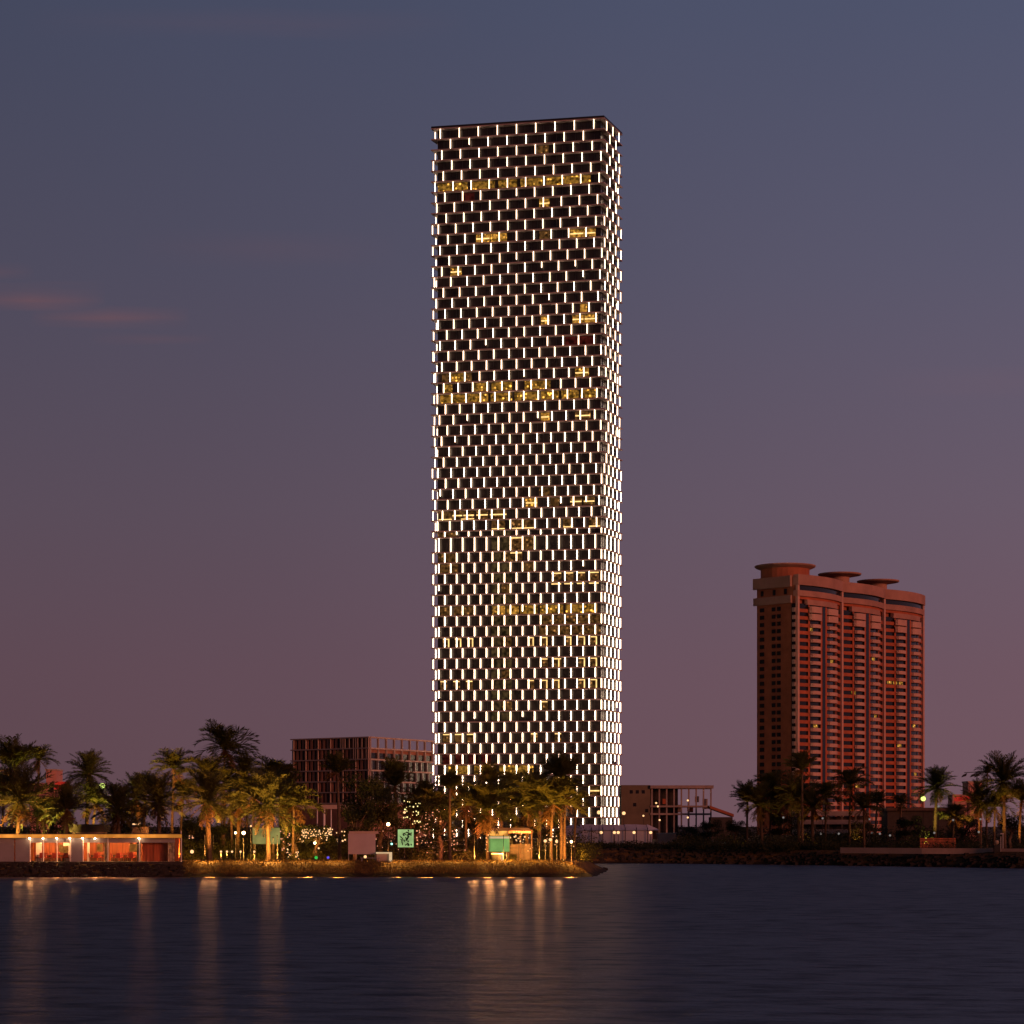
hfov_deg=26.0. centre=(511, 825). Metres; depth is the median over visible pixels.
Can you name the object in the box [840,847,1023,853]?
promenade wall
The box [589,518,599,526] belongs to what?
lit window
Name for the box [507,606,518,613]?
lit window
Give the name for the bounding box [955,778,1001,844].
palm tree
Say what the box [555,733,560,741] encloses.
lit window
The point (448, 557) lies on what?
lit window
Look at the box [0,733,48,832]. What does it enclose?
palm tree
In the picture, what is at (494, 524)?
lit window
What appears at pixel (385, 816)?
broad tree
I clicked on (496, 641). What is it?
lit window
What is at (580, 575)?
lit window
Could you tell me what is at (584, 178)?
lit window
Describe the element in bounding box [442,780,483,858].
palm tree
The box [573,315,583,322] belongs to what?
lit window
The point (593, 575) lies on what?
lit window
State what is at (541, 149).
lit window
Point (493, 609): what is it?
lit window
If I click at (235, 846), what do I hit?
globe lamp
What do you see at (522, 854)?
kiosk
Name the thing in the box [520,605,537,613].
lit window
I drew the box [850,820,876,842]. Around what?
broad tree
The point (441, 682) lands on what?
lit window
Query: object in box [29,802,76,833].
broad tree
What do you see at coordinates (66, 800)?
palm tree
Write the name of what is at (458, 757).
lit window
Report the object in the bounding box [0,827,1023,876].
ground
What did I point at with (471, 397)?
lit window
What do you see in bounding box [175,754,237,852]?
palm tree
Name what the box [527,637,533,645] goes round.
lit window
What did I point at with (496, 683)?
lit window
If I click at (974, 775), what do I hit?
floodlight mast
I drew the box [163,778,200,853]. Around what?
palm tree
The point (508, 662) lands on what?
lit window
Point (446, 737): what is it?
lit window
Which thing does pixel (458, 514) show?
lit window
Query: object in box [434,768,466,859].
palm tree
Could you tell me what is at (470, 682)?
lit window
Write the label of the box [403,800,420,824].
string lights
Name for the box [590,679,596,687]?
lit window
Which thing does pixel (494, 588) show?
lit window
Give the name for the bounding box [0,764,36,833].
palm tree
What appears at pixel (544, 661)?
lit window
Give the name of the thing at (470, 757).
lit window
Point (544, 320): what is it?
lit window
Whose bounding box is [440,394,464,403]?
lit window
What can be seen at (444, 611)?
lit window
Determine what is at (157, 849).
restaurant pavilion
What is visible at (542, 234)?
lit window
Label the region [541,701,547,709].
lit window
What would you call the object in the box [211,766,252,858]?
palm tree
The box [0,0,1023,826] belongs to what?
sky
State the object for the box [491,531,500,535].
lit window
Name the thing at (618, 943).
water
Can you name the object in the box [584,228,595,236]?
lit window
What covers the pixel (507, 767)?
lit window
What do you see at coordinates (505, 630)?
lit window
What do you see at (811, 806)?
palm tree
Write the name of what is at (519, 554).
lit window
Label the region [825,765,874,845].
palm tree
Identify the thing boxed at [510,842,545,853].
string lights
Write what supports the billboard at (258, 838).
on the ground at (592, 868)
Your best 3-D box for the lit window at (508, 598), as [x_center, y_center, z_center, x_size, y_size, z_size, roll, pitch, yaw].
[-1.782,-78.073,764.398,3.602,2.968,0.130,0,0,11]
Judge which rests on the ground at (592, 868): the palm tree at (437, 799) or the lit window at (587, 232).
the palm tree at (437, 799)
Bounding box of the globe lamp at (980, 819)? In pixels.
[979,818,981,847]
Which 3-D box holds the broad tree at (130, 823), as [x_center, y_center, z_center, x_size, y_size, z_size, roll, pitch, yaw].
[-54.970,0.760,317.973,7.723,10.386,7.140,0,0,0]
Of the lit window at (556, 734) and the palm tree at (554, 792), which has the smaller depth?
the palm tree at (554, 792)
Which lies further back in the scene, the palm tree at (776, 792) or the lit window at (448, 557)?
the lit window at (448, 557)
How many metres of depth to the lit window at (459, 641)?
767.60 m
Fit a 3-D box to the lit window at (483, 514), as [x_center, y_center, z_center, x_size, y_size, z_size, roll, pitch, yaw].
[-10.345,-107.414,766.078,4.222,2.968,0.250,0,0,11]
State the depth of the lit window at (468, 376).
767.04 m
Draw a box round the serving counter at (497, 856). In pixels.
[491,853,502,860]
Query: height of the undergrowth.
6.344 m
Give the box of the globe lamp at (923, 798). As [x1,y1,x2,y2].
[921,796,925,832]
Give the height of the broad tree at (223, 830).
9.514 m
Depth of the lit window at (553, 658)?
761.07 m
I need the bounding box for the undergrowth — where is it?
[0,820,603,861]
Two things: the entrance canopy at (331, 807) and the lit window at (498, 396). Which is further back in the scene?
the lit window at (498, 396)
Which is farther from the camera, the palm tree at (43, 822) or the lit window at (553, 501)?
the lit window at (553, 501)
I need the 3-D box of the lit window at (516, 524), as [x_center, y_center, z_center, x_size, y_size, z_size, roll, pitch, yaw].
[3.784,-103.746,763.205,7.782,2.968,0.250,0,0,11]
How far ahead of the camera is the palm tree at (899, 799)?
363.40 m
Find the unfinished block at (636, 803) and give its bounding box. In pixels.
[619,785,713,838]
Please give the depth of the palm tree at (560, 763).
282.40 m
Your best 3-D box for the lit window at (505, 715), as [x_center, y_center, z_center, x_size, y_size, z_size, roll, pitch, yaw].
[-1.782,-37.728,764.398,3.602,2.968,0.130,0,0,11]
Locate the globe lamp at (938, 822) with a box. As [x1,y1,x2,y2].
[938,805,939,842]
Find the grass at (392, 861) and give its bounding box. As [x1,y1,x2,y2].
[182,859,589,872]
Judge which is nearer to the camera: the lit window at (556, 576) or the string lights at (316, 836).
the string lights at (316, 836)
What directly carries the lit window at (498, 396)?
in the skyscraper
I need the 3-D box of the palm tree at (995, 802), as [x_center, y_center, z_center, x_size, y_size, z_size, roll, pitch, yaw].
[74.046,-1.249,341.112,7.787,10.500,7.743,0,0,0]
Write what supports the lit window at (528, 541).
in the skyscraper
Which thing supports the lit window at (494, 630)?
in the skyscraper
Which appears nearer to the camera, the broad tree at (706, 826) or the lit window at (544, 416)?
the broad tree at (706, 826)
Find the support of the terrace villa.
on the ground at (592, 868)
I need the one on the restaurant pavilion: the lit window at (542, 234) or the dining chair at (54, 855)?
the dining chair at (54, 855)
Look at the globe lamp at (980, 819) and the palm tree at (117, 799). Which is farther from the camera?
the globe lamp at (980, 819)
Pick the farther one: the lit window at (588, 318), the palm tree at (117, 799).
the lit window at (588, 318)
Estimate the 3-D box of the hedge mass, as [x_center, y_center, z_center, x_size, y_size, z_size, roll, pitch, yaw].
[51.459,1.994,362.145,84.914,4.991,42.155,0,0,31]
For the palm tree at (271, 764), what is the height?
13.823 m
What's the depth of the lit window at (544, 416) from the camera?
761.63 m
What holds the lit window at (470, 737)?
in the skyscraper
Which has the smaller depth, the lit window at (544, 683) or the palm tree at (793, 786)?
the palm tree at (793, 786)
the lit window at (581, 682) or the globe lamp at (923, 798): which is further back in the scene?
the lit window at (581, 682)
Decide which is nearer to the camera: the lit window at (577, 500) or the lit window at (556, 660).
the lit window at (577, 500)
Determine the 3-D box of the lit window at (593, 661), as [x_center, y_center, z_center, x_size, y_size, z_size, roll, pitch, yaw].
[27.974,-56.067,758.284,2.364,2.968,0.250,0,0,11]
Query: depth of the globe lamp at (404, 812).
279.95 m
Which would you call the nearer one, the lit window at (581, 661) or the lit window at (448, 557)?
the lit window at (581, 661)
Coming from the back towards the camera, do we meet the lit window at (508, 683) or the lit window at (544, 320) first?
the lit window at (508, 683)
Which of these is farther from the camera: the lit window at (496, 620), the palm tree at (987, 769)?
the lit window at (496, 620)
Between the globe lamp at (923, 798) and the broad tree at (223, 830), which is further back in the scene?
the globe lamp at (923, 798)
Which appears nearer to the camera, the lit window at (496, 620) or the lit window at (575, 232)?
the lit window at (575, 232)
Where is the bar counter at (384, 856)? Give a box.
[376,852,391,861]
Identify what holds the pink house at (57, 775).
on the ground at (592, 868)
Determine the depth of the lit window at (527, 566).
762.74 m
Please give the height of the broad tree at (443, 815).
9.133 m
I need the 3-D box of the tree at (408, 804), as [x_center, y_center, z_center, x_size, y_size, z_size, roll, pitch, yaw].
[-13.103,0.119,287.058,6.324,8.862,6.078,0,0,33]
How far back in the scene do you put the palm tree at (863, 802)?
346.44 m
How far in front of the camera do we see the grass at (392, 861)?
262.63 m
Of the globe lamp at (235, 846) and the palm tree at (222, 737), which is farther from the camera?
the palm tree at (222, 737)
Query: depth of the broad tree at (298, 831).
280.49 m
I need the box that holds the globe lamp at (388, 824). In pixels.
[387,823,389,851]
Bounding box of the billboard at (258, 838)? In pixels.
[253,828,279,859]
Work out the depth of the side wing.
730.00 m
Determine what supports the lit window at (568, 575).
in the skyscraper
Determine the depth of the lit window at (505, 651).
764.42 m
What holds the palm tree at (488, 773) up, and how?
on the ground at (592, 868)
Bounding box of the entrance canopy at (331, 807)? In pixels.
[298,805,348,827]
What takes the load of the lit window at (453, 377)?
in the skyscraper
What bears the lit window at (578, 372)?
in the skyscraper
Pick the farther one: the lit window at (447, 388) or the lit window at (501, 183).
the lit window at (447, 388)
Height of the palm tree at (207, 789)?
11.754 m
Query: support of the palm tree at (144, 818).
on the ground at (592, 868)
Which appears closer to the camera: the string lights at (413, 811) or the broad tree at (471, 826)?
the string lights at (413, 811)
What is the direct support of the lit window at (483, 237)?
in the skyscraper
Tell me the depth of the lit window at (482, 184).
766.10 m
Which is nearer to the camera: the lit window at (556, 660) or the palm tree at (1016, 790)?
the palm tree at (1016, 790)
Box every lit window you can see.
[438,182,467,191]
[438,533,456,536]
[439,512,451,519]
[439,554,455,562]
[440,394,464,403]
[440,564,457,572]
[440,607,451,615]
[440,681,446,689]
[442,374,448,381]
[443,639,449,646]
[443,734,449,742]
[443,755,451,763]
[444,384,451,392]
[448,766,467,773]
[450,267,461,275]
[450,373,462,381]
[452,511,461,519]
[453,681,459,689]
[454,606,473,614]
[455,638,461,646]
[455,734,461,742]
[456,755,464,763]
[461,192,473,200]
[461,511,473,519]
[463,511,473,518]
[465,373,471,380]
[466,681,472,688]
[467,638,473,646]
[467,734,473,741]
[468,394,487,401]
[468,755,477,763]
[471,181,494,189]
[474,383,486,391]
[474,766,482,773]
[476,234,489,242]
[476,510,487,518]
[481,755,490,763]
[490,510,506,518]
[491,233,506,241]
[491,382,511,390]
[491,393,511,401]
[491,521,504,528]
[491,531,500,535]
[491,538,500,550]
[491,553,500,560]
[491,563,500,571]
[491,574,500,582]
[491,585,500,592]
[491,595,500,603]
[491,606,500,614]
[491,617,500,624]
[491,627,500,635]
[491,638,500,646]
[491,648,500,656]
[491,659,500,667]
[491,670,500,677]
[491,680,500,688]
[491,691,500,699]
[491,702,500,709]
[491,712,500,720]
[492,606,504,614]
[498,179,516,187]
[499,765,532,773]
[502,531,511,534]
[502,537,511,549]
[502,552,511,560]
[502,563,511,571]
[502,574,511,581]
[502,584,511,592]
[502,595,511,603]
[502,616,511,624]
[502,627,511,635]
[502,638,511,645]
[502,648,511,656]
[502,659,511,667]
[502,670,511,677]
[502,680,511,688]
[502,691,511,699]
[502,702,511,709]
[502,712,511,720]
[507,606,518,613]
[510,552,521,560]
[511,537,521,549]
[512,520,533,528]
[514,392,537,400]
[520,178,542,186]
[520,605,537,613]
[524,537,532,549]
[524,563,532,570]
[525,380,549,389]
[526,498,537,506]
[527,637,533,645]
[527,680,533,688]
[531,733,537,741]
[538,145,548,153]
[539,199,549,206]
[539,231,549,238]
[539,487,549,495]
[539,615,599,623]
[539,625,599,634]
[540,605,562,613]
[541,316,549,324]
[541,391,558,399]
[541,413,549,420]
[541,637,547,645]
[541,658,547,666]
[541,680,547,687]
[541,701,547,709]
[546,175,589,184]
[550,498,558,505]
[551,573,560,580]
[553,658,559,666]
[553,680,559,687]
[555,658,560,666]
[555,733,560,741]
[561,390,578,398]
[563,519,572,526]
[565,336,595,344]
[565,572,572,580]
[565,637,571,644]
[566,604,596,612]
[570,229,583,237]
[570,497,581,505]
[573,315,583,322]
[575,368,588,376]
[575,411,589,419]
[577,572,584,580]
[578,636,584,644]
[578,658,584,666]
[578,679,584,687]
[580,304,586,311]
[580,389,595,397]
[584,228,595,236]
[584,314,596,322]
[584,497,594,504]
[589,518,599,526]
[590,572,598,579]
[590,636,596,644]
[590,658,596,665]
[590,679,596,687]
[590,786,599,794]
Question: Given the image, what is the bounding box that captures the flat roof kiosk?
[70,824,109,833]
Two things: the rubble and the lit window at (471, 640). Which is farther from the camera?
the lit window at (471, 640)
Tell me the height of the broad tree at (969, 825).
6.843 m
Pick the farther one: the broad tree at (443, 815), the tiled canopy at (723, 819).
the tiled canopy at (723, 819)
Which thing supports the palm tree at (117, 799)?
on the ground at (592, 868)
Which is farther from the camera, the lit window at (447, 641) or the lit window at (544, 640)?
the lit window at (447, 641)
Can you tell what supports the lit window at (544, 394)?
in the skyscraper
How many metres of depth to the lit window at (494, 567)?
765.17 m
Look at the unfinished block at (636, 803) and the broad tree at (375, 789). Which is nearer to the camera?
the broad tree at (375, 789)
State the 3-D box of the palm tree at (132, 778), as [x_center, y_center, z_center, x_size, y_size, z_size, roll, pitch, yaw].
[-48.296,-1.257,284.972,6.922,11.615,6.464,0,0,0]
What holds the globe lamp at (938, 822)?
on the ground at (592, 868)
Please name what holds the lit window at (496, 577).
in the skyscraper
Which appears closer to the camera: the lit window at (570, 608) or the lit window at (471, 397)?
the lit window at (570, 608)
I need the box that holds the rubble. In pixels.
[0,848,1023,876]
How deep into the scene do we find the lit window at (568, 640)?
759.96 m
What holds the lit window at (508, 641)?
in the skyscraper
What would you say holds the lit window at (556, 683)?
in the skyscraper
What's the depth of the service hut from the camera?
281.00 m
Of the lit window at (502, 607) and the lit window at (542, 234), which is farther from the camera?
the lit window at (502, 607)
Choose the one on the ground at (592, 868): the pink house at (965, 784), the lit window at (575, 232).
the pink house at (965, 784)
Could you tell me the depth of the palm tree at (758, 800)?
358.61 m
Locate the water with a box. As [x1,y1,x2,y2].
[0,863,1023,1023]
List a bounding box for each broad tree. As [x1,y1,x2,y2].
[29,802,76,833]
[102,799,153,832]
[178,814,205,848]
[211,804,247,856]
[275,819,312,859]
[302,824,337,855]
[340,771,399,857]
[341,802,378,859]
[362,797,408,851]
[405,794,435,852]
[419,800,459,858]
[458,812,485,856]
[507,815,536,843]
[529,811,563,857]
[676,825,699,839]
[699,819,723,839]
[725,819,751,839]
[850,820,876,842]
[894,815,924,838]
[946,815,983,844]
[996,813,1023,848]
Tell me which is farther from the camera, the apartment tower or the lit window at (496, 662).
the apartment tower
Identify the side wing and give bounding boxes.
[279,764,291,835]
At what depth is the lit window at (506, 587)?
764.42 m
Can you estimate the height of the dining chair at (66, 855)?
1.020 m
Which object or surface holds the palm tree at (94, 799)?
on the ground at (592, 868)
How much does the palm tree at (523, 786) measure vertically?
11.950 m
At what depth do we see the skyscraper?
763.46 m
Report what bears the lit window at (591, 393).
in the skyscraper
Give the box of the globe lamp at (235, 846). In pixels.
[235,832,236,860]
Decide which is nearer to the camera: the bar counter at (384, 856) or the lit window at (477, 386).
the bar counter at (384, 856)
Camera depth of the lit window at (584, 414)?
759.03 m
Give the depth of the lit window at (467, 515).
767.04 m
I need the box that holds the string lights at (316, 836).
[300,835,327,841]
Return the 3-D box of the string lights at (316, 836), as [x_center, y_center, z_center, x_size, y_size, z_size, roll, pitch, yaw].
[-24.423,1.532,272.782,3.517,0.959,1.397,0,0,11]
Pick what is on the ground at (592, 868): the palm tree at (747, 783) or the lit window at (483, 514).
the palm tree at (747, 783)
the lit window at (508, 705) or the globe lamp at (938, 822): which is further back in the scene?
the lit window at (508, 705)
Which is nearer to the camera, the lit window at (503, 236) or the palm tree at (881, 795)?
the palm tree at (881, 795)
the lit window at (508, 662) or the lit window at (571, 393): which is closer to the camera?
the lit window at (571, 393)
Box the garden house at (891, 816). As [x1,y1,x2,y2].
[881,808,966,847]
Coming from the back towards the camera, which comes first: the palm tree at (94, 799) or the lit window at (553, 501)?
the lit window at (553, 501)
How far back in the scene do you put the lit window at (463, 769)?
767.60 m
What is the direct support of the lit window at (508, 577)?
in the skyscraper
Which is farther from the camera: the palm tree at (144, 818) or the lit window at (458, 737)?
the lit window at (458, 737)
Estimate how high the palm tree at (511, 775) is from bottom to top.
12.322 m
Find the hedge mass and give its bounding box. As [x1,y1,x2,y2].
[566,824,1023,852]
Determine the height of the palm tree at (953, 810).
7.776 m
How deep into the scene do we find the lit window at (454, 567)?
768.35 m
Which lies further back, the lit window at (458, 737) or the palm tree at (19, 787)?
the lit window at (458, 737)
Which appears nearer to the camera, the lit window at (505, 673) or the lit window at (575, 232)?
the lit window at (575, 232)
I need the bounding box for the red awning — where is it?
[954,796,969,829]
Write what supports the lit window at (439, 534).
in the skyscraper
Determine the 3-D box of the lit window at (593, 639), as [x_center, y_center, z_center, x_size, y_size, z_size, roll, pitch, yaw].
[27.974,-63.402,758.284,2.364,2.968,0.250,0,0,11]
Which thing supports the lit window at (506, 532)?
in the skyscraper
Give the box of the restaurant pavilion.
[0,831,184,864]
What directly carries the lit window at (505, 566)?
in the skyscraper
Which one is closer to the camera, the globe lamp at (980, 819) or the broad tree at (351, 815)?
the broad tree at (351, 815)
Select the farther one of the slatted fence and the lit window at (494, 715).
the lit window at (494, 715)
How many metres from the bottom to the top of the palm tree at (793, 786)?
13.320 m
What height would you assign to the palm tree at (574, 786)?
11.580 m
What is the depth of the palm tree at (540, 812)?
286.85 m
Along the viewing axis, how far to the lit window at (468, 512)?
767.04 m
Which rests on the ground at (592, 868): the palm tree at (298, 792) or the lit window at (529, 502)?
the palm tree at (298, 792)
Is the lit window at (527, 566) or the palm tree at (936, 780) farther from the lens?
the lit window at (527, 566)
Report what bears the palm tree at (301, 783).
on the ground at (592, 868)
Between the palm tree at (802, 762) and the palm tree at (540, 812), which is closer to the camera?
the palm tree at (540, 812)
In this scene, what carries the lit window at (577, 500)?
in the skyscraper
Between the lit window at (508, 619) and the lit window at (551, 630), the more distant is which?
the lit window at (508, 619)
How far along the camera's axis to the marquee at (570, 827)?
392.00 m
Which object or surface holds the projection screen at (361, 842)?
on the ground at (592, 868)
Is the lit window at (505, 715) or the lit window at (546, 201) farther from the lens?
the lit window at (505, 715)
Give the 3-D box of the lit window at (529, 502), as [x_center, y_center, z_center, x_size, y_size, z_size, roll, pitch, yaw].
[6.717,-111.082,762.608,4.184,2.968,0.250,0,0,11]
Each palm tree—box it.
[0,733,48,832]
[0,757,63,833]
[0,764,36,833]
[24,795,63,832]
[27,744,59,833]
[39,778,97,833]
[61,748,113,823]
[72,778,113,823]
[88,779,145,833]
[117,771,155,825]
[127,768,190,833]
[129,770,159,825]
[147,746,194,833]
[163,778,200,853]
[170,767,241,860]
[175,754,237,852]
[193,718,260,841]
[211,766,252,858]
[217,782,259,858]
[225,753,265,849]
[226,771,275,851]
[229,764,303,859]
[245,755,301,858]
[253,765,314,858]
[271,778,325,859]
[319,750,357,860]
[368,755,415,856]
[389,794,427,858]
[403,778,447,852]
[414,788,460,858]
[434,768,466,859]
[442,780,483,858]
[451,777,529,860]
[472,761,510,852]
[484,779,522,852]
[496,770,527,842]
[497,768,566,843]
[518,769,562,856]
[522,776,588,859]
[538,749,586,858]
[548,771,591,859]
[567,793,591,857]
[729,779,767,844]
[736,780,783,845]
[753,769,788,842]
[765,788,795,818]
[773,768,821,840]
[781,748,820,842]
[790,783,833,843]
[811,780,846,841]
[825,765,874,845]
[843,791,883,847]
[871,789,889,837]
[889,794,915,846]
[910,764,961,847]
[935,803,971,847]
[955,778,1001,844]
[968,785,1017,844]
[974,750,1023,848]
[974,762,996,847]
[1001,777,1023,847]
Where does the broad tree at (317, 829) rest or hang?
on the ground at (592, 868)
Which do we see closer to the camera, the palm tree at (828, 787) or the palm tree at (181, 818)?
the palm tree at (181, 818)
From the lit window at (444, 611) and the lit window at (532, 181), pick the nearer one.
the lit window at (532, 181)
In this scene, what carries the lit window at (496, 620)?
in the skyscraper
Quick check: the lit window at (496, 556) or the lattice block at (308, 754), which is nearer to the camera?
the lattice block at (308, 754)
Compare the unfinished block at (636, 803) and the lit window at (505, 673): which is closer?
the unfinished block at (636, 803)
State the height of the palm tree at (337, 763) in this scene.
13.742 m
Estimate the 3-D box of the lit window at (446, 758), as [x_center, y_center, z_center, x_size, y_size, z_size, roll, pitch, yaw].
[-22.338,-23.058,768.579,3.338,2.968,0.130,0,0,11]
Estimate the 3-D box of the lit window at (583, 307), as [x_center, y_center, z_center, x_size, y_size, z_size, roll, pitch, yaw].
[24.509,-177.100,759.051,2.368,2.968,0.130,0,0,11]
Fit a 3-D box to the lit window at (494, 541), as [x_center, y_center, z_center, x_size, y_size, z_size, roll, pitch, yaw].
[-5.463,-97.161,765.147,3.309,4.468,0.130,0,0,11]
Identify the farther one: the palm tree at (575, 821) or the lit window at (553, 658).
the lit window at (553, 658)
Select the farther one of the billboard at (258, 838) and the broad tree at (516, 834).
the broad tree at (516, 834)
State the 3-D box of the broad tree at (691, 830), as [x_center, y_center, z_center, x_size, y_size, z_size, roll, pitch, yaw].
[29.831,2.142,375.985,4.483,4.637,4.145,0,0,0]
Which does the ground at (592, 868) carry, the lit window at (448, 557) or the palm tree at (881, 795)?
the palm tree at (881, 795)
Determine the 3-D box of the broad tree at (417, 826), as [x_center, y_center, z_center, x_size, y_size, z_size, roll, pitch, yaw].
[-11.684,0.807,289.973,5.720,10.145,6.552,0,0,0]
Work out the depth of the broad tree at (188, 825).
299.49 m
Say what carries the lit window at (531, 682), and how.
in the skyscraper
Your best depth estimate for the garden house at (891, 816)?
372.00 m
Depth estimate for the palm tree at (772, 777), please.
362.73 m
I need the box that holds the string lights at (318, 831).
[302,828,332,836]
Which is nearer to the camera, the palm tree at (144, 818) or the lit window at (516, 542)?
the palm tree at (144, 818)
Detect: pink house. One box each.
[30,769,62,833]
[948,781,981,840]
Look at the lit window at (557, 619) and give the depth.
759.96 m
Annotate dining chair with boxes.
[52,853,56,860]
[64,853,69,860]
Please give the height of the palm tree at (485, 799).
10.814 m
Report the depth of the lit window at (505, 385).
764.80 m
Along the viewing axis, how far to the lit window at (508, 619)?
764.24 m
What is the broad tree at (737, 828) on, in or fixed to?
on the ground at (592, 868)
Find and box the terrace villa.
[792,811,868,843]
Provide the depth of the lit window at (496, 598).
764.98 m
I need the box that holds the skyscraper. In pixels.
[431,115,622,837]
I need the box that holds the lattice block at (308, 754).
[290,736,433,838]
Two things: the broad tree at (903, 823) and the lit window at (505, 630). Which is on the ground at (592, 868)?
the broad tree at (903, 823)
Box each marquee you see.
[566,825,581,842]
[580,824,657,846]
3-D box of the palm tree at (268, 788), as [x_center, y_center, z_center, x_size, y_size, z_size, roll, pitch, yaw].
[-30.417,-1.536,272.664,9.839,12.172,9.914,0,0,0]
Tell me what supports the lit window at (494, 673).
in the skyscraper
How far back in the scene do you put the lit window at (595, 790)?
758.10 m
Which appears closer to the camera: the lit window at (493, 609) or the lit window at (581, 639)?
the lit window at (581, 639)
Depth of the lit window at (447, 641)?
768.54 m
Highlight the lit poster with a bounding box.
[397,829,413,860]
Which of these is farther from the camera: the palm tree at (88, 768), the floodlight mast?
the floodlight mast
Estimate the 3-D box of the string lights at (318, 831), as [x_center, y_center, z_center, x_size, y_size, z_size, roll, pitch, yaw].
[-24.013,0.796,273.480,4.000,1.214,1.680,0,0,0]
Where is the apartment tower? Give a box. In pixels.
[753,563,924,834]
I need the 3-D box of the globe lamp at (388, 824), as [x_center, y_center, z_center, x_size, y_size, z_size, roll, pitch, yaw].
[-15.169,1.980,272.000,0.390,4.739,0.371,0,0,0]
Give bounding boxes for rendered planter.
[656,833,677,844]
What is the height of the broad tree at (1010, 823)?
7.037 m
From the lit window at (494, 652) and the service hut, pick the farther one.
the lit window at (494, 652)
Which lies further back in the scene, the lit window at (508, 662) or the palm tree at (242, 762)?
the lit window at (508, 662)
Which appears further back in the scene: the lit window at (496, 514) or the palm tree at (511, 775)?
the lit window at (496, 514)
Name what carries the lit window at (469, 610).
in the skyscraper
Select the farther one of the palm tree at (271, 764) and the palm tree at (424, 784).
the palm tree at (424, 784)
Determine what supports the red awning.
on the ground at (592, 868)
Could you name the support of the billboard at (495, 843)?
on the ground at (592, 868)
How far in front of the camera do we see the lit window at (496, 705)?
764.98 m
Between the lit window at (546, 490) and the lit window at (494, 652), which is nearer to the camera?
the lit window at (546, 490)
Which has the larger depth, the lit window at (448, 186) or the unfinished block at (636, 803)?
the lit window at (448, 186)
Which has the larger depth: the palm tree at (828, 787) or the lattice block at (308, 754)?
the lattice block at (308, 754)
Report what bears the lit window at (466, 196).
in the skyscraper
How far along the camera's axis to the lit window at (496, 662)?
764.98 m
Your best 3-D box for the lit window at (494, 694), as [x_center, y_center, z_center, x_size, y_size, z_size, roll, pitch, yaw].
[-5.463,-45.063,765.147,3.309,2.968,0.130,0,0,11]
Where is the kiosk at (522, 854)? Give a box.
[489,828,531,859]
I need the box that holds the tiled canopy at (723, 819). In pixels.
[707,806,733,838]
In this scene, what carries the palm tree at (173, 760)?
on the ground at (592, 868)
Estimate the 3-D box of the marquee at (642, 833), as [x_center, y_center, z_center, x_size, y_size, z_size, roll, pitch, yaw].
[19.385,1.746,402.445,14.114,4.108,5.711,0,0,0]
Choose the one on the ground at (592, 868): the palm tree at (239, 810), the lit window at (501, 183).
the palm tree at (239, 810)
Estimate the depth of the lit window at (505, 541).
764.42 m
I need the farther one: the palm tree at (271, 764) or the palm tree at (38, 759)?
the palm tree at (38, 759)
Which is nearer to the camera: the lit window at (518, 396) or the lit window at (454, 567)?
the lit window at (518, 396)
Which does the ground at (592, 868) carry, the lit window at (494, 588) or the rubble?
the rubble
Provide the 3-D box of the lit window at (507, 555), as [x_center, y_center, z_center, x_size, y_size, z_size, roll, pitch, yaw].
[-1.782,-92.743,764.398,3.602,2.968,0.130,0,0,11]
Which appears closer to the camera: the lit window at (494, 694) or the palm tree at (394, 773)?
the palm tree at (394, 773)
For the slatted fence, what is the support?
on the ground at (592, 868)
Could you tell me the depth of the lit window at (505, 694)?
764.42 m
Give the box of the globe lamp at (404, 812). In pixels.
[403,811,405,859]
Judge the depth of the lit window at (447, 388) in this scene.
768.35 m
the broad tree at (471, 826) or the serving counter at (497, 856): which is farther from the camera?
the broad tree at (471, 826)
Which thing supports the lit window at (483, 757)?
in the skyscraper
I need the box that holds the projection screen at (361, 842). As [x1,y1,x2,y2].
[348,831,377,859]
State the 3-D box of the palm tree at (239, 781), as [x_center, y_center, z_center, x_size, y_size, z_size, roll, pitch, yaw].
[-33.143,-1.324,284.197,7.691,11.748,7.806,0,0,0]
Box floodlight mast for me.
[962,771,979,840]
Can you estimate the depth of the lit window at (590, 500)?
758.47 m
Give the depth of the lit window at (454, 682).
767.79 m
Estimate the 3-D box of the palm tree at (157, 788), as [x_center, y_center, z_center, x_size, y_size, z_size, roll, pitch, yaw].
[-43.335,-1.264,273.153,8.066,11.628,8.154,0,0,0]
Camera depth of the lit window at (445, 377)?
768.73 m
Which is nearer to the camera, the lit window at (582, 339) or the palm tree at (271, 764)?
the palm tree at (271, 764)
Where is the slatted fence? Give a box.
[920,837,955,847]
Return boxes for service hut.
[132,823,149,833]
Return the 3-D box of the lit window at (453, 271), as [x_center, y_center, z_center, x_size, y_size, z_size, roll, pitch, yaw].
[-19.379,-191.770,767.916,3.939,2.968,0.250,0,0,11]
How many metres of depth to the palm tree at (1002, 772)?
339.41 m
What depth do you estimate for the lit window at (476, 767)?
766.48 m
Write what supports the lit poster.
on the ground at (592, 868)
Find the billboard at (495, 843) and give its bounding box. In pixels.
[488,836,509,860]

